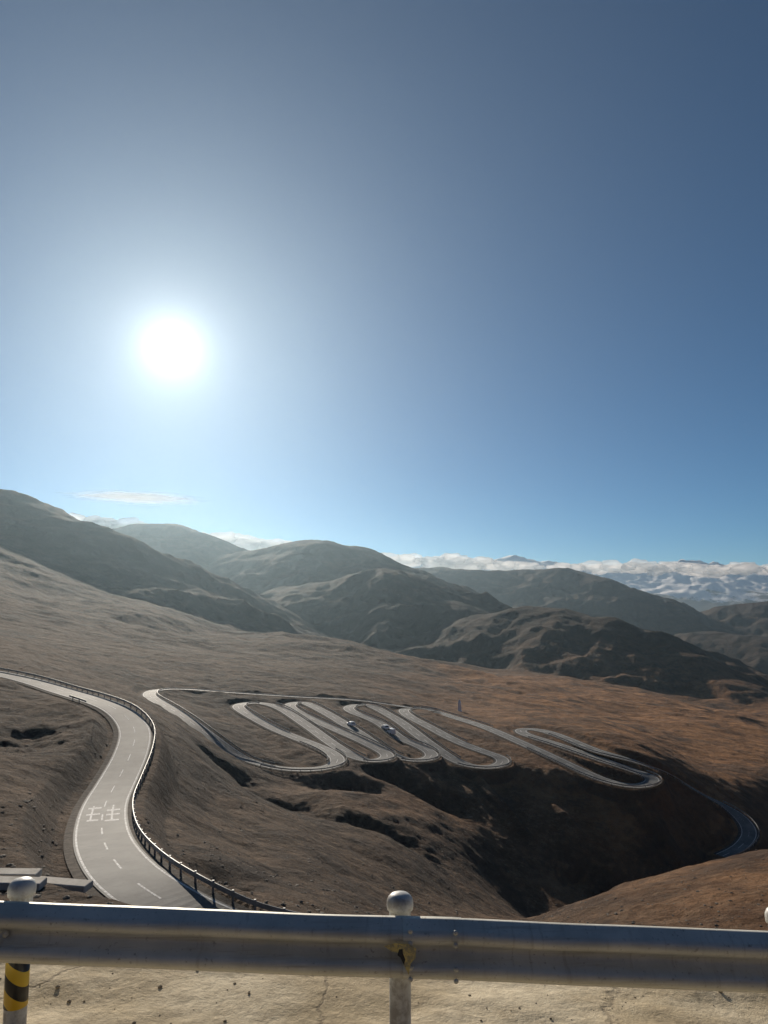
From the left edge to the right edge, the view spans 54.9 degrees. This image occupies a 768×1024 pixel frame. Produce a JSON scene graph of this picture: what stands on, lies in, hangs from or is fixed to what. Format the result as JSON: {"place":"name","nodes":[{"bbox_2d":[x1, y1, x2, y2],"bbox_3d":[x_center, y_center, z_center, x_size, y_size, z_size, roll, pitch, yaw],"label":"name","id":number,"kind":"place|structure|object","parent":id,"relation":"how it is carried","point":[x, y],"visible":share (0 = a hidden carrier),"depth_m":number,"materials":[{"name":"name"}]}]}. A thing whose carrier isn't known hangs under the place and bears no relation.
{"place":"outdoors","nodes":[
{"label":"outdoors","id":0,"kind":"place"},
{"bbox_2d":[0,671,253,910],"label":"mountain road","id":1,"kind":"structure","parent":0,"point":[109,853],"depth_m":79.41,"materials":[{"name":"grey asphalt"}]},
{"bbox_2d":[0,667,299,912],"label":"roadside guardrail","id":2,"kind":"object","parent":1,"relation":"on","point":[213,884],"visible":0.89,"depth_m":65.30,"materials":[{"name":"metal"}]},
{"bbox_2d":[0,901,460,977],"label":"beam","id":3,"kind":"structure","parent":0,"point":[214,940],"depth_m":3.95,"materials":[{"name":"metal"}]},
{"bbox_2d":[2,930,8,937],"bbox_3d":[-2.040,2.274,3.981,0.036,0.036,0.016,0,-7,0],"label":"bolt","id":4,"kind":"object","parent":3,"relation":"attached to","point":[5,933],"visible":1,"depth_m":3.98,"materials":[{"name":"metal"}]},
{"bbox_2d":[398,949,404,963],"bbox_3d":[0.092,2.345,3.894,0.045,0.080,0.001,0,-7,0],"label":"sticker backing","id":5,"kind":"object","parent":3,"relation":"attached to","point":[400,954],"visible":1,"depth_m":3.90,"materials":[{"name":"grey"}]},
{"bbox_2d":[0,489,767,930],"bbox_3d":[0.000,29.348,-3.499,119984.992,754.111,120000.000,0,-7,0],"label":"terrain","id":6,"kind":"structure","parent":0,"point":[130,613],"depth_m":320.36,"materials":[{"name":"soil"}]},
{"bbox_2d":[3,896,32,1023],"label":"post","id":7,"kind":"object","parent":6,"relation":"on","point":[16,1017],"visible":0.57,"depth_m":4.05,"materials":[{"name":"grey metal"}]},
{"bbox_2d":[3,963,29,1010],"bbox_3d":[-2.040,2.607,4.110,0.125,0.250,0.125,0,-7,0],"label":"hazard band","id":8,"kind":"object","parent":7,"relation":"attached to","point":[16,986],"visible":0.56,"depth_m":4.06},
{"bbox_2d":[7,876,36,899],"bbox_3d":[-2.040,2.110,4.170,0.150,0.090,0.150,0,-7,0],"label":"post cap","id":9,"kind":"object","parent":7,"relation":"on","point":[22,887],"visible":1,"depth_m":4.12,"materials":[{"name":"silver metal"}]},
{"bbox_2d":[0,868,41,876],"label":"concrete barrier","id":10,"kind":"object","parent":6,"relation":"on","point":[29,872],"visible":0.74,"depth_m":52.76,"materials":[{"name":"grey concrete"}]},
{"bbox_2d":[0,876,46,890],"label":"concrete barrier","id":11,"kind":"object","parent":6,"relation":"on","point":[6,881],"visible":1,"depth_m":50.45,"materials":[{"name":"grey concrete"}]},
{"bbox_2d":[40,876,92,892],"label":"concrete barrier","id":12,"kind":"object","parent":6,"relation":"on","point":[80,885],"visible":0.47,"depth_m":52.90,"materials":[{"name":"grey concrete"}]},
{"bbox_2d":[0,662,767,930],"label":"scattered rocks","id":13,"kind":"object","parent":6,"relation":"on","point":[90,896],"visible":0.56,"depth_m":90.18,"materials":[{"name":"brown stone"}]},
{"bbox_2d":[389,912,410,1023],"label":"post","id":14,"kind":"object","parent":6,"relation":"on","point":[399,1000],"visible":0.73,"depth_m":4.05,"materials":[{"name":"grey metal"}]},
{"bbox_2d":[387,891,412,913],"bbox_3d":[0.090,2.186,4.160,0.150,0.090,0.150,0,-7,0],"label":"post cap","id":15,"kind":"object","parent":14,"relation":"on","point":[399,902],"visible":1,"depth_m":4.11,"materials":[{"name":"silver metal"}]},
{"bbox_2d":[402,916,767,992],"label":"beam","id":16,"kind":"structure","parent":14,"relation":"attached to","point":[625,956],"depth_m":3.94,"materials":[{"name":"metal"}]},
{"bbox_2d":[385,943,415,974],"bbox_3d":[0.085,2.352,3.890,0.170,0.155,0.010,0,-7,0],"label":"torn sticker","id":17,"kind":"object","parent":16,"relation":"attached to","point":[409,952],"visible":1,"depth_m":3.90,"materials":[{"name":"yellow paper"}]},
{"bbox_2d":[458,699,461,711],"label":"stone obelisk","id":18,"kind":"object","parent":6,"relation":"on","point":[459,705],"visible":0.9,"depth_m":381.22,"materials":[{"name":"white stone"}]},
{"bbox_2d":[0,963,767,1023],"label":"road shoulder","id":19,"kind":"object","parent":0,"point":[179,996],"visible":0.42,"depth_m":4.49},
{"bbox_2d":[0,973,729,1023],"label":"gravel","id":20,"kind":"structure","parent":19,"relation":"on","point":[69,1000],"depth_m":4.50,"materials":[{"name":"gravel"}]},
{"bbox_2d":[0,0,767,571],"label":"sky","id":21,"kind":"structure","parent":0,"point":[445,281],"materials":[{"name":"blue"}]},
{"bbox_2d":[140,689,759,857],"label":"mountain road","id":22,"kind":"structure","parent":0,"point":[748,833],"depth_m":279.85,"materials":[{"name":"grey asphalt"}]},
{"bbox_2d":[347,721,355,725],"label":"passenger car","id":23,"kind":"object","parent":22,"relation":"on","point":[351,723],"visible":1,"depth_m":294.64,"materials":[{"name":"white paint"}]},
{"bbox_2d":[387,728,395,734],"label":"delivery van","id":24,"kind":"object","parent":22,"relation":"on","point":[391,730],"visible":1,"depth_m":291.53,"materials":[{"name":"white paint"}]},
{"bbox_2d":[157,687,759,854],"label":"roadside guardrail","id":25,"kind":"object","parent":22,"relation":"on","point":[271,762],"visible":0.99,"depth_m":275.91,"materials":[{"name":"metal"}]},
{"bbox_2d":[246,548,767,611],"bbox_3d":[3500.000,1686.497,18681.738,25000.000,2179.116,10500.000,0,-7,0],"label":"snow mountains","id":26,"kind":"structure","parent":0,"point":[699,585],"depth_m":16644.48,"materials":[{"name":"white snow"}]},
{"bbox_2d":[765,907,767,923],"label":"post cap","id":27,"kind":"object","parent":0,"point":[766,915],"visible":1,"depth_m":4.15,"materials":[{"name":"silver metal"}]}
]}

